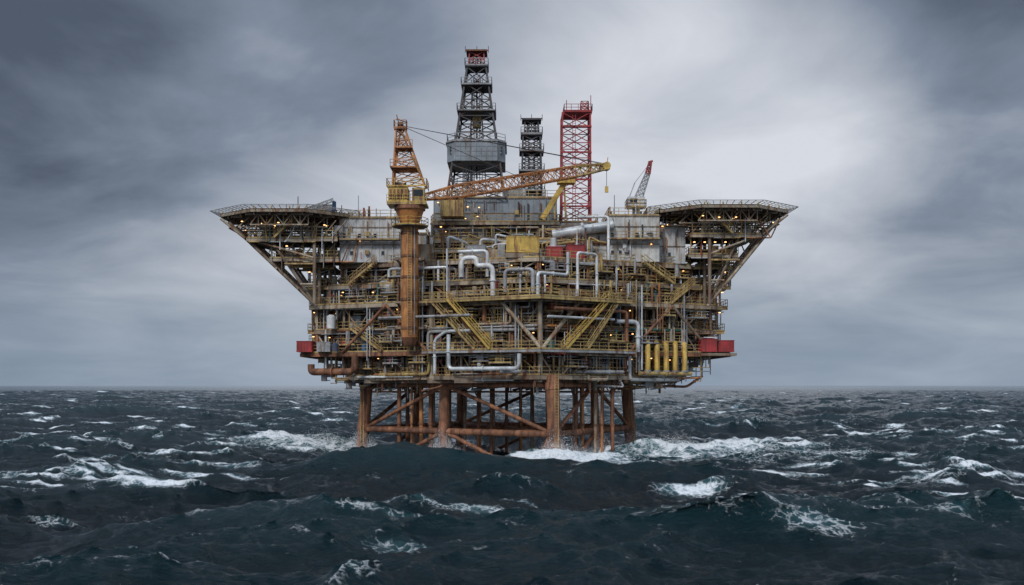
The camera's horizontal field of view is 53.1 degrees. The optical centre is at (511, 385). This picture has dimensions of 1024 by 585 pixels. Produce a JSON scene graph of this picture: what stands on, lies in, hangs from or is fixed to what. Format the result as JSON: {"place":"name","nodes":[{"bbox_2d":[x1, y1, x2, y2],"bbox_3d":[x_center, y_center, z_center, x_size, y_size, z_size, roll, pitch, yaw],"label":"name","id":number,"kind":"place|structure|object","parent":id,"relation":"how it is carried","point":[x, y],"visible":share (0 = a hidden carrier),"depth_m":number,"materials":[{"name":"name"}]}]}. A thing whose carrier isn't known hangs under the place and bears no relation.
{"place":"outdoors","nodes":[
{"label":"outdoors","id":0,"kind":"place"},
{"bbox_2d":[0,386,1023,584],"bbox_3d":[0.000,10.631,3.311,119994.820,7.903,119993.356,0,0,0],"label":"sea","id":1,"kind":"structure","parent":0,"point":[767,485],"depth_m":98.78,"materials":[{"name":"liquid"}]},
{"bbox_2d":[284,421,705,456],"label":"sea spray","id":2,"kind":"object","parent":1,"relation":"on","point":[513,453],"visible":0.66,"depth_m":154.97,"materials":[{"name":"white liquid"}]},
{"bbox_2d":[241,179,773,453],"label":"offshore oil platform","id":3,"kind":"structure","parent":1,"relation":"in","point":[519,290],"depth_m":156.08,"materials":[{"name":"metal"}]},
{"bbox_2d":[210,196,360,306],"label":"helideck","id":4,"kind":"object","parent":3,"relation":"on","point":[277,238],"visible":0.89,"depth_m":156.78,"materials":[{"name":"beige metal"}]},
{"bbox_2d":[446,46,506,198],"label":"drilling derrick","id":5,"kind":"object","parent":3,"relation":"on","point":[458,162],"visible":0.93,"depth_m":166.50,"materials":[{"name":"metal"}]},
{"bbox_2d":[386,115,610,345],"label":"pedestal crane","id":6,"kind":"object","parent":3,"relation":"on","point":[409,212],"visible":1,"depth_m":150.68,"materials":[{"name":"orange paint"}]},
{"bbox_2d":[519,114,544,195],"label":"drilling derrick","id":7,"kind":"object","parent":3,"relation":"on","point":[534,134],"visible":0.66,"depth_m":171.41,"materials":[{"name":"metal"}]},
{"bbox_2d":[560,95,592,220],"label":"red lattice tower","id":8,"kind":"structure","parent":3,"relation":"on","point":[578,114],"depth_m":168.61,"materials":[{"name":"metal"}]},
{"bbox_2d":[625,160,652,213],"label":"pedestal crane","id":9,"kind":"object","parent":3,"relation":"on","point":[637,201],"visible":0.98,"depth_m":159.44,"materials":[{"name":"grey metal"}]},
{"bbox_2d":[643,200,797,306],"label":"helideck","id":10,"kind":"object","parent":3,"relation":"on","point":[710,226],"visible":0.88,"depth_m":156.69,"materials":[{"name":"beige metal"}]},
{"bbox_2d":[0,0,1023,385],"label":"sky","id":11,"kind":"structure","parent":0,"point":[894,129],"materials":[{"name":"grey"}]}
]}

